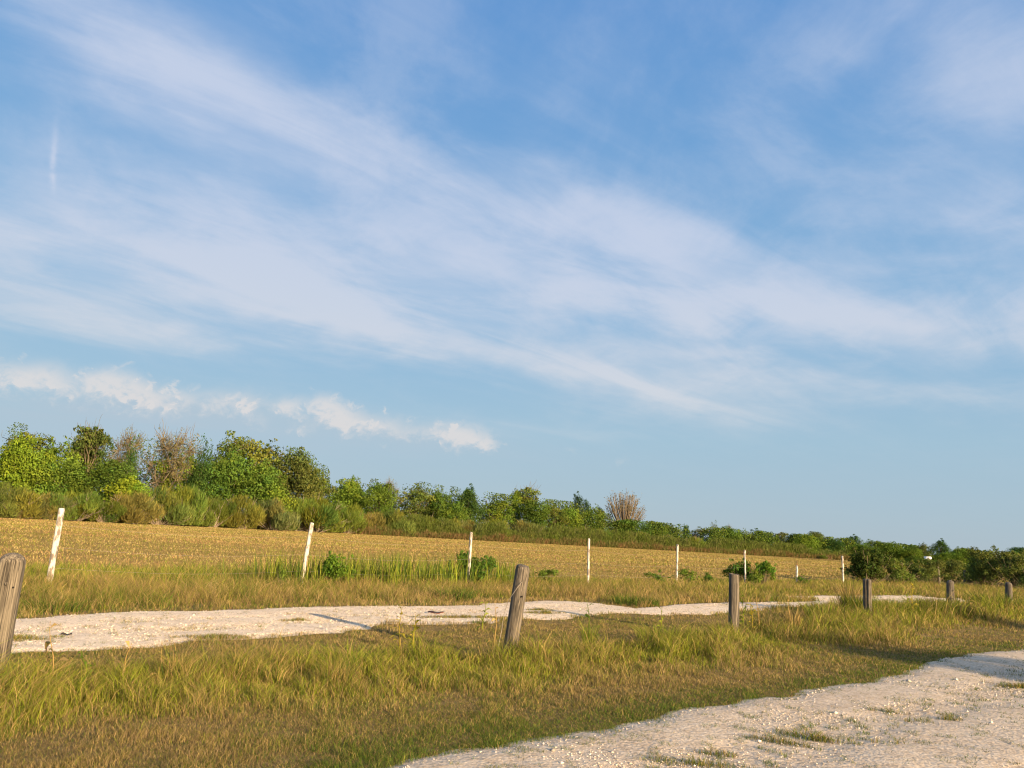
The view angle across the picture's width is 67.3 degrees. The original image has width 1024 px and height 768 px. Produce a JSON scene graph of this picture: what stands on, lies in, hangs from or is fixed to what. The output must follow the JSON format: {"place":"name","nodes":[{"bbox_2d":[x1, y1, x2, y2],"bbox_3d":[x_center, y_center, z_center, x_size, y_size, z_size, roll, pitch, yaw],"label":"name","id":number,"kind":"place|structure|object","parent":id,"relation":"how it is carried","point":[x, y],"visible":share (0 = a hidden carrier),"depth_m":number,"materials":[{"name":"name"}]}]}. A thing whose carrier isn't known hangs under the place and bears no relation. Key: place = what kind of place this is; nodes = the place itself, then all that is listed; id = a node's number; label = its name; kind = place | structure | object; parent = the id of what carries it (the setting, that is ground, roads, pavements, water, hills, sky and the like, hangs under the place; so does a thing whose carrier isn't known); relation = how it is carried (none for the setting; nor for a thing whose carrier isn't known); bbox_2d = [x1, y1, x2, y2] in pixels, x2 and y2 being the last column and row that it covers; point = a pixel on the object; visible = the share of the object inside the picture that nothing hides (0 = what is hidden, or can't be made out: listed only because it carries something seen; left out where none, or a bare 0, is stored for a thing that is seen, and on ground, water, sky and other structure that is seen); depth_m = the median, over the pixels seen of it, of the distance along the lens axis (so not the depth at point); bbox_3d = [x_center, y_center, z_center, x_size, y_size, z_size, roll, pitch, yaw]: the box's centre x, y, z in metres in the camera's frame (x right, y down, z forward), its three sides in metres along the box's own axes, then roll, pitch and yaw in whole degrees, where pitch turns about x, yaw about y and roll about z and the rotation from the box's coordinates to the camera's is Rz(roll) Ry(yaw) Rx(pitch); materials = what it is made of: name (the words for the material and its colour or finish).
{"place":"outdoors","nodes":[
{"label":"outdoors","id":0,"kind":"place"},
{"bbox_2d":[11,595,987,652],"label":"gravel track","id":1,"kind":"structure","parent":0,"point":[81,637],"depth_m":11.84,"materials":[{"name":"gravel"}]},
{"bbox_2d":[0,561,1023,767],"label":"verge grass","id":2,"kind":"structure","parent":0,"point":[189,678],"depth_m":8.74,"materials":[{"name":"plant"}]},
{"bbox_2d":[0,517,1023,767],"bbox_3d":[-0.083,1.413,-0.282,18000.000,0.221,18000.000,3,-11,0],"label":"ground","id":3,"kind":"structure","parent":0,"point":[294,557],"depth_m":11.29,"materials":[{"name":"soil"}]},
{"bbox_2d":[0,553,25,673],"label":"timber post","id":4,"kind":"object","parent":3,"relation":"on","point":[12,568],"visible":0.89,"depth_m":6.71,"materials":[{"name":"wood"}]},
{"bbox_2d":[0,486,44,518],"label":"shrub","id":5,"kind":"object","parent":3,"relation":"on","point":[24,500],"visible":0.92,"depth_m":118.89,"materials":[{"name":"green plant"}]},
{"bbox_2d":[0,431,55,493],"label":"tree","id":6,"kind":"object","parent":3,"relation":"on","point":[20,451],"visible":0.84,"depth_m":131.60,"materials":[{"name":"green plant"}]},
{"bbox_2d":[0,430,58,487],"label":"tree","id":7,"kind":"object","parent":3,"relation":"on","point":[40,442],"visible":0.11,"depth_m":150.02,"materials":[{"name":"green plant"}]},
{"bbox_2d":[3,447,67,503],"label":"tree","id":8,"kind":"object","parent":3,"relation":"on","point":[37,485],"visible":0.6,"depth_m":133.15,"materials":[{"name":"green plant"}]},
{"bbox_2d":[28,491,80,519],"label":"shrub","id":9,"kind":"object","parent":3,"relation":"on","point":[47,510],"visible":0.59,"depth_m":122.56,"materials":[{"name":"green plant"}]},
{"bbox_2d":[47,508,64,581],"bbox_3d":[-9.180,3.405,15.427,0.145,1.817,0.130,2,-11,0],"label":"white fence post","id":10,"kind":"object","parent":3,"relation":"on","point":[56,541],"visible":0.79,"depth_m":15.43,"materials":[{"name":"paint"}]},
{"bbox_2d":[22,596,89,613],"bbox_3d":[-7.004,3.369,11.767,1.054,0.239,1.022,3,-11,0],"label":"grass clump","id":11,"kind":"object","parent":3,"relation":"on","point":[74,607],"visible":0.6,"depth_m":11.66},
{"bbox_2d":[0,648,113,702],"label":"grass clump","id":12,"kind":"object","parent":3,"relation":"on","point":[60,667],"visible":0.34,"depth_m":6.37,"materials":[{"name":"plant"}]},
{"bbox_2d":[34,436,84,490],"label":"tree","id":13,"kind":"object","parent":3,"relation":"on","point":[70,456],"visible":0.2,"depth_m":145.74,"materials":[{"name":"green plant"}]},
{"bbox_2d":[30,460,93,496],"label":"tree","id":14,"kind":"object","parent":3,"relation":"on","point":[72,479],"visible":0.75,"depth_m":135.12,"materials":[{"name":"green plant"}]},
{"bbox_2d":[46,490,104,520],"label":"shrub","id":15,"kind":"object","parent":3,"relation":"on","point":[86,505],"visible":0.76,"depth_m":124.78,"materials":[{"name":"green plant"}]},
{"bbox_2d":[70,414,111,488],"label":"tree","id":16,"kind":"object","parent":3,"relation":"on","point":[97,438],"visible":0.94,"depth_m":152.39,"materials":[{"name":"green plant"}]},
{"bbox_2d":[74,457,141,502],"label":"tree","id":17,"kind":"object","parent":3,"relation":"on","point":[109,471],"visible":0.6,"depth_m":138.17,"materials":[{"name":"green plant"}]},
{"bbox_2d":[87,498,128,522],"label":"shrub","id":18,"kind":"object","parent":3,"relation":"on","point":[109,511],"visible":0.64,"depth_m":128.84,"materials":[{"name":"green plant"}]},
{"bbox_2d":[100,475,153,508],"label":"tree","id":19,"kind":"object","parent":3,"relation":"on","point":[132,484],"visible":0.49,"depth_m":134.89,"materials":[{"name":"green plant"}]},
{"bbox_2d":[103,424,150,478],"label":"tree","id":20,"kind":"object","parent":3,"relation":"on","point":[127,440],"visible":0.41,"depth_m":165.15,"materials":[{"name":"brown plant"}]},
{"bbox_2d":[120,435,143,477],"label":"tree","id":21,"kind":"object","parent":3,"relation":"on","point":[131,459],"visible":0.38,"depth_m":149.17,"materials":[{"name":"green plant"}]},
{"bbox_2d":[109,489,165,523],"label":"shrub","id":22,"kind":"object","parent":3,"relation":"on","point":[146,511],"visible":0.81,"depth_m":132.76,"materials":[{"name":"green plant"}]},
{"bbox_2d":[138,482,195,525],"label":"shrub","id":23,"kind":"object","parent":3,"relation":"on","point":[168,501],"visible":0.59,"depth_m":142.64,"materials":[{"name":"green plant"}]},
{"bbox_2d":[137,420,204,495],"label":"tree","id":24,"kind":"object","parent":3,"relation":"on","point":[173,449],"visible":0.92,"depth_m":168.31,"materials":[{"name":"brown plant"}]},
{"bbox_2d":[146,448,195,495],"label":"tree","id":25,"kind":"object","parent":3,"relation":"on","point":[159,469],"visible":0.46,"depth_m":169.28,"materials":[{"name":"green plant"}]},
{"bbox_2d":[168,481,210,525],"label":"shrub","id":26,"kind":"object","parent":3,"relation":"on","point":[195,496],"visible":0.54,"depth_m":148.13,"materials":[{"name":"green plant"}]},
{"bbox_2d":[183,433,213,495],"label":"tree","id":27,"kind":"object","parent":3,"relation":"on","point":[200,463],"visible":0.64,"depth_m":172.30,"materials":[{"name":"green plant"}]},
{"bbox_2d":[175,461,241,501],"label":"tree","id":28,"kind":"object","parent":3,"relation":"on","point":[212,491],"visible":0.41,"depth_m":173.94,"materials":[{"name":"green plant"}]},
{"bbox_2d":[199,492,238,527],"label":"shrub","id":29,"kind":"object","parent":3,"relation":"on","point":[218,512],"visible":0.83,"depth_m":156.90,"materials":[{"name":"green plant"}]},
{"bbox_2d":[205,449,258,501],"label":"tree","id":30,"kind":"object","parent":3,"relation":"on","point":[241,464],"visible":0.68,"depth_m":176.69,"materials":[{"name":"green plant"}]},
{"bbox_2d":[207,430,280,494],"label":"tree","id":31,"kind":"object","parent":3,"relation":"on","point":[256,449],"visible":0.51,"depth_m":204.15,"materials":[{"name":"green plant"}]},
{"bbox_2d":[223,493,266,528],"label":"shrub","id":32,"kind":"object","parent":3,"relation":"on","point":[250,517],"visible":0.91,"depth_m":161.86,"materials":[{"name":"green plant"}]},
{"bbox_2d":[228,459,289,523],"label":"tree","id":33,"kind":"object","parent":3,"relation":"on","point":[265,481],"visible":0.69,"depth_m":177.52,"materials":[{"name":"green plant"}]},
{"bbox_2d":[256,486,297,523],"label":"tree","id":34,"kind":"object","parent":3,"relation":"on","point":[274,493],"visible":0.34,"depth_m":173.84,"materials":[{"name":"green plant"}]},
{"bbox_2d":[256,496,300,530],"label":"shrub","id":35,"kind":"object","parent":3,"relation":"on","point":[279,517],"visible":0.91,"depth_m":167.58,"materials":[{"name":"green plant"}]},
{"bbox_2d":[248,438,319,498],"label":"tree","id":36,"kind":"object","parent":3,"relation":"on","point":[281,457],"visible":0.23,"depth_m":210.86,"materials":[{"name":"green plant"}]},
{"bbox_2d":[271,446,337,505],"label":"tree","id":37,"kind":"object","parent":3,"relation":"on","point":[307,482],"visible":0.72,"depth_m":207.94,"materials":[{"name":"green plant"}]},
{"bbox_2d":[300,522,313,580],"bbox_3d":[-5.215,4.430,19.451,0.111,1.837,0.102,6,-11,1],"label":"white fence post","id":38,"kind":"object","parent":3,"relation":"on","point":[310,531],"visible":0.71,"depth_m":19.48,"materials":[{"name":"paint"}]},
{"bbox_2d":[287,493,348,532],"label":"shrub","id":39,"kind":"object","parent":3,"relation":"on","point":[319,516],"visible":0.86,"depth_m":186.08,"materials":[{"name":"green plant"}]},
{"bbox_2d":[319,550,355,581],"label":"bush","id":40,"kind":"object","parent":3,"relation":"on","point":[332,563],"visible":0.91,"depth_m":19.76,"materials":[{"name":"green plant"}]},
{"bbox_2d":[324,476,368,510],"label":"tree","id":41,"kind":"object","parent":3,"relation":"on","point":[346,498],"visible":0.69,"depth_m":232.06,"materials":[{"name":"green plant"}]},
{"bbox_2d":[331,502,367,533],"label":"shrub","id":42,"kind":"object","parent":3,"relation":"on","point":[355,515],"visible":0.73,"depth_m":202.66,"materials":[{"name":"green plant"}]},
{"bbox_2d":[308,636,394,670],"bbox_3d":[-1.691,2.882,8.149,1.122,0.343,1.244,3,-11,0],"label":"grass clump","id":43,"kind":"object","parent":3,"relation":"on","point":[351,650],"visible":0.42,"depth_m":8.24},
{"bbox_2d":[358,511,386,534],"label":"shrub","id":44,"kind":"object","parent":3,"relation":"on","point":[376,518],"visible":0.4,"depth_m":212.29,"materials":[{"name":"brown plant"}]},
{"bbox_2d":[353,482,400,517],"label":"tree","id":45,"kind":"object","parent":3,"relation":"on","point":[383,496],"visible":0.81,"depth_m":231.05,"materials":[{"name":"green plant"}]},
{"bbox_2d":[379,508,416,535],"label":"shrub","id":46,"kind":"object","parent":3,"relation":"on","point":[394,517],"visible":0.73,"depth_m":218.98,"materials":[{"name":"green plant"}]},
{"bbox_2d":[393,483,439,517],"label":"tree","id":47,"kind":"object","parent":3,"relation":"on","point":[422,496],"visible":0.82,"depth_m":252.76,"materials":[{"name":"green plant"}]},
{"bbox_2d":[0,506,851,559],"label":"dry fringe","id":48,"kind":"object","parent":3,"relation":"on","point":[609,543],"visible":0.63,"depth_m":261.34,"materials":[{"name":"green plant"}]},
{"bbox_2d":[0,479,855,559],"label":"undergrowth","id":49,"kind":"object","parent":3,"relation":"on","point":[623,537],"visible":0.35,"depth_m":269.61,"materials":[{"name":"green plant"}]},
{"bbox_2d":[424,489,452,532],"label":"tree","id":50,"kind":"object","parent":3,"relation":"on","point":[438,495],"visible":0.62,"depth_m":256.46,"materials":[{"name":"green plant"}]},
{"bbox_2d":[437,501,471,521],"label":"tree","id":51,"kind":"object","parent":3,"relation":"on","point":[448,513],"visible":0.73,"depth_m":243.19,"materials":[{"name":"green plant"}]},
{"bbox_2d":[429,585,479,601],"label":"grass clump","id":52,"kind":"object","parent":3,"relation":"on","point":[471,594],"visible":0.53,"depth_m":17.68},
{"bbox_2d":[446,550,468,578],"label":"bush","id":53,"kind":"object","parent":3,"relation":"on","point":[464,555],"visible":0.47,"depth_m":24.21,"materials":[{"name":"green plant"}]},
{"bbox_2d":[450,483,485,522],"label":"tree","id":54,"kind":"object","parent":3,"relation":"on","point":[468,495],"visible":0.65,"depth_m":257.45,"materials":[{"name":"green plant"}]},
{"bbox_2d":[458,518,485,535],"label":"shrub","id":55,"kind":"object","parent":3,"relation":"on","point":[470,525],"visible":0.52,"depth_m":237.31,"materials":[{"name":"green plant"}]},
{"bbox_2d":[22,545,925,589],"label":"fence line weeds","id":56,"kind":"object","parent":3,"relation":"on","point":[393,572],"visible":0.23,"depth_m":20.82,"materials":[{"name":"green plant"}]},
{"bbox_2d":[465,555,498,581],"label":"bush","id":57,"kind":"object","parent":3,"relation":"on","point":[480,565],"visible":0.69,"depth_m":23.80,"materials":[{"name":"green plant"}]},
{"bbox_2d":[0,618,993,767],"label":"thatch","id":58,"kind":"object","parent":3,"relation":"on","point":[350,722],"visible":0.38,"depth_m":6.76,"materials":[{"name":"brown plant"}]},
{"bbox_2d":[479,498,514,522],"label":"tree","id":59,"kind":"object","parent":3,"relation":"on","point":[491,510],"visible":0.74,"depth_m":273.97,"materials":[{"name":"green plant"}]},
{"bbox_2d":[0,422,1009,565],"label":"woodland","id":60,"kind":"object","parent":3,"relation":"on","point":[761,537],"visible":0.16,"depth_m":302.87,"materials":[{"name":"green plant"}]},
{"bbox_2d":[0,517,1021,582],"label":"hay stubble","id":61,"kind":"object","parent":3,"relation":"on","point":[559,552],"visible":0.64,"depth_m":65.86,"materials":[{"name":"plant"}]},
{"bbox_2d":[498,564,529,653],"bbox_3d":[0.001,2.948,9.557,0.246,1.399,0.239,9,-11,1],"label":"timber post","id":62,"kind":"object","parent":3,"relation":"on","point":[518,596],"visible":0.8,"depth_m":9.53,"materials":[{"name":"wood"}]},
{"bbox_2d":[508,489,521,518],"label":"tree","id":63,"kind":"object","parent":3,"relation":"on","point":[515,501],"visible":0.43,"depth_m":291.78,"materials":[{"name":"green plant"}]},
{"bbox_2d":[508,481,540,505],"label":"tree","id":64,"kind":"object","parent":3,"relation":"on","point":[525,494],"visible":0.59,"depth_m":296.75,"materials":[{"name":"green plant"}]},
{"bbox_2d":[509,519,542,542],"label":"shrub","id":65,"kind":"object","parent":3,"relation":"on","point":[522,526],"visible":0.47,"depth_m":254.31,"materials":[{"name":"green plant"}]},
{"bbox_2d":[513,499,552,525],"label":"tree","id":66,"kind":"object","parent":3,"relation":"on","point":[533,513],"visible":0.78,"depth_m":283.40,"materials":[{"name":"green plant"}]},
{"bbox_2d":[543,503,570,530],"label":"tree","id":67,"kind":"object","parent":3,"relation":"on","point":[561,515],"visible":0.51,"depth_m":294.29,"materials":[{"name":"green plant"}]},
{"bbox_2d":[556,505,583,532],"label":"tree","id":68,"kind":"object","parent":3,"relation":"on","point":[572,515],"visible":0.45,"depth_m":299.72,"materials":[{"name":"green plant"}]},
{"bbox_2d":[571,491,590,524],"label":"tree","id":69,"kind":"object","parent":3,"relation":"on","point":[578,500],"visible":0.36,"depth_m":329.75,"materials":[{"name":"green plant"}]},
{"bbox_2d":[570,621,605,646],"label":"grass clump","id":70,"kind":"object","parent":3,"relation":"on","point":[590,633],"visible":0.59,"depth_m":11.13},
{"bbox_2d":[604,490,645,522],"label":"tree","id":71,"kind":"object","parent":3,"relation":"on","point":[626,513],"visible":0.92,"depth_m":327.58,"materials":[{"name":"brown plant"}]},
{"bbox_2d":[607,518,653,539],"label":"tree","id":72,"kind":"object","parent":3,"relation":"on","point":[633,523],"visible":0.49,"depth_m":316.29,"materials":[{"name":"green plant"}]},
{"bbox_2d":[609,595,663,606],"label":"grass clump","id":73,"kind":"object","parent":3,"relation":"on","point":[629,599],"visible":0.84,"depth_m":19.36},
{"bbox_2d":[633,622,701,638],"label":"grass clump","id":74,"kind":"object","parent":3,"relation":"on","point":[654,629],"visible":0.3,"depth_m":12.03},
{"bbox_2d":[728,573,738,631],"bbox_3d":[3.870,3.982,13.428,0.198,1.308,0.180,3,-11,0],"label":"timber post","id":75,"kind":"object","parent":3,"relation":"on","point":[733,611],"visible":0.65,"depth_m":13.40,"materials":[{"name":"wood"}]},
{"bbox_2d":[721,557,751,581],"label":"bush","id":76,"kind":"object","parent":3,"relation":"on","point":[737,568],"visible":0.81,"depth_m":35.82,"materials":[{"name":"green plant"}]},
{"bbox_2d":[747,560,775,583],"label":"bush","id":77,"kind":"object","parent":3,"relation":"on","point":[764,567],"visible":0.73,"depth_m":35.16,"materials":[{"name":"green plant"}]},
{"bbox_2d":[739,610,792,630],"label":"grass clump","id":78,"kind":"object","parent":3,"relation":"on","point":[770,621],"visible":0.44,"depth_m":14.38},
{"bbox_2d":[780,604,802,631],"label":"grass clump","id":79,"kind":"object","parent":3,"relation":"on","point":[791,618],"visible":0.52,"depth_m":14.37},
{"bbox_2d":[793,533,824,548],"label":"tree","id":80,"kind":"object","parent":3,"relation":"on","point":[810,543],"visible":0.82,"depth_m":368.00,"materials":[{"name":"green plant"}]},
{"bbox_2d":[788,598,858,618],"bbox_3d":[7.144,5.157,17.610,1.637,0.545,1.697,3,-11,0],"label":"grass clump","id":81,"kind":"object","parent":3,"relation":"on","point":[809,611],"visible":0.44,"depth_m":17.62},
{"bbox_2d":[820,539,846,552],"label":"tree","id":82,"kind":"object","parent":3,"relation":"on","point":[833,543],"visible":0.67,"depth_m":390.01,"materials":[{"name":"green plant"}]},
{"bbox_2d":[822,578,862,609],"bbox_3d":[8.910,5.542,20.192,1.478,1.038,1.387,13,-15,-39],"label":"grass clump","id":83,"kind":"object","parent":3,"relation":"on","point":[850,593],"visible":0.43,"depth_m":20.15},
{"bbox_2d":[835,592,880,612],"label":"grass clump","id":84,"kind":"object","parent":3,"relation":"on","point":[851,602],"visible":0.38,"depth_m":19.58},
{"bbox_2d":[839,546,895,582],"bbox_3d":[21.139,10.941,46.163,3.567,2.308,3.047,9,-13,-27],"label":"bush","id":85,"kind":"object","parent":3,"relation":"on","point":[863,565],"visible":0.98,"depth_m":45.63,"materials":[{"name":"green plant"}]},
{"bbox_2d":[863,579,871,611],"bbox_3d":[8.745,5.393,18.921,0.211,1.167,0.222,-1,-12,19],"label":"timber post","id":86,"kind":"object","parent":3,"relation":"on","point":[867,590],"visible":0.68,"depth_m":18.89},
{"bbox_2d":[844,555,923,582],"bbox_3d":[24.081,11.926,49.427,3.843,1.950,3.773,12,-14,-38],"label":"bush","id":87,"kind":"object","parent":3,"relation":"on","point":[900,569],"visible":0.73,"depth_m":48.53,"materials":[{"name":"green plant"}]},
{"bbox_2d":[877,541,906,558],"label":"tree","id":88,"kind":"object","parent":3,"relation":"on","point":[891,548],"visible":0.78,"depth_m":244.48,"materials":[{"name":"green plant"}]},
{"bbox_2d":[862,597,922,614],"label":"grass clump","id":89,"kind":"object","parent":3,"relation":"on","point":[888,604],"visible":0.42,"depth_m":19.45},
{"bbox_2d":[896,547,925,561],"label":"tree","id":90,"kind":"object","parent":3,"relation":"on","point":[914,553],"visible":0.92,"depth_m":239.92,"materials":[{"name":"green plant"}]},
{"bbox_2d":[904,561,944,583],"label":"bush","id":91,"kind":"object","parent":3,"relation":"on","point":[914,568],"visible":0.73,"depth_m":52.30,"materials":[{"name":"green plant"}]},
{"bbox_2d":[894,591,963,615],"bbox_3d":[10.996,5.809,20.311,1.943,0.601,1.796,3,-11,0],"label":"grass clump","id":92,"kind":"object","parent":3,"relation":"on","point":[937,605],"visible":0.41,"depth_m":20.09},
{"bbox_2d":[917,558,950,582],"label":"bush","id":93,"kind":"object","parent":3,"relation":"on","point":[936,565],"visible":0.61,"depth_m":55.59,"materials":[{"name":"green plant"}]},
{"bbox_2d":[927,538,953,559],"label":"tree","id":94,"kind":"object","parent":3,"relation":"on","point":[939,547],"visible":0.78,"depth_m":392.29,"materials":[{"name":"green plant"}]},
{"bbox_2d":[946,580,954,601],"bbox_3d":[12.856,6.321,22.550,0.220,1.120,0.251,5,-11,0],"label":"timber post","id":95,"kind":"object","parent":3,"relation":"on","point":[949,586],"visible":0.53,"depth_m":22.52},
{"bbox_2d":[936,558,979,583],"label":"bush","id":96,"kind":"object","parent":3,"relation":"on","point":[954,568],"visible":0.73,"depth_m":56.35,"materials":[{"name":"green plant"}]},
{"bbox_2d":[946,546,971,564],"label":"tree","id":97,"kind":"object","parent":3,"relation":"on","point":[960,555],"visible":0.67,"depth_m":147.24,"materials":[{"name":"green plant"}]},
{"bbox_2d":[957,545,1011,584],"bbox_3d":[37.579,14.366,60.839,4.363,3.323,3.716,7,-12,-17],"label":"bush","id":98,"kind":"object","parent":3,"relation":"on","point":[978,552],"visible":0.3,"depth_m":60.80,"materials":[{"name":"green plant"}]},
{"bbox_2d":[966,554,1004,584],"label":"bush","id":99,"kind":"object","parent":3,"relation":"on","point":[979,566],"visible":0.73,"depth_m":58.33,"materials":[{"name":"green plant"}]},
{"bbox_2d":[958,589,1023,611],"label":"grass clump","id":100,"kind":"object","parent":3,"relation":"on","point":[1003,599],"visible":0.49,"depth_m":24.33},
{"bbox_2d":[980,549,1023,587],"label":"bush","id":101,"kind":"object","parent":3,"relation":"on","point":[1008,559],"visible":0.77,"depth_m":57.00,"materials":[{"name":"green plant"}]},
{"bbox_2d":[990,566,1023,588],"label":"bush","id":102,"kind":"object","parent":3,"relation":"on","point":[1017,575],"visible":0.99,"depth_m":53.01,"materials":[{"name":"green plant"}]},
{"bbox_2d":[0,0,1023,554],"label":"sky","id":103,"kind":"structure","parent":0,"point":[748,265],"materials":[{"name":"blue"}]},
{"bbox_2d":[11,595,1023,767],"bbox_3d":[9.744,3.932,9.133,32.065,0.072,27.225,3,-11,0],"label":"gravel road","id":104,"kind":"structure","parent":0,"point":[921,754],"depth_m":6.52,"materials":[{"name":"gravel"}]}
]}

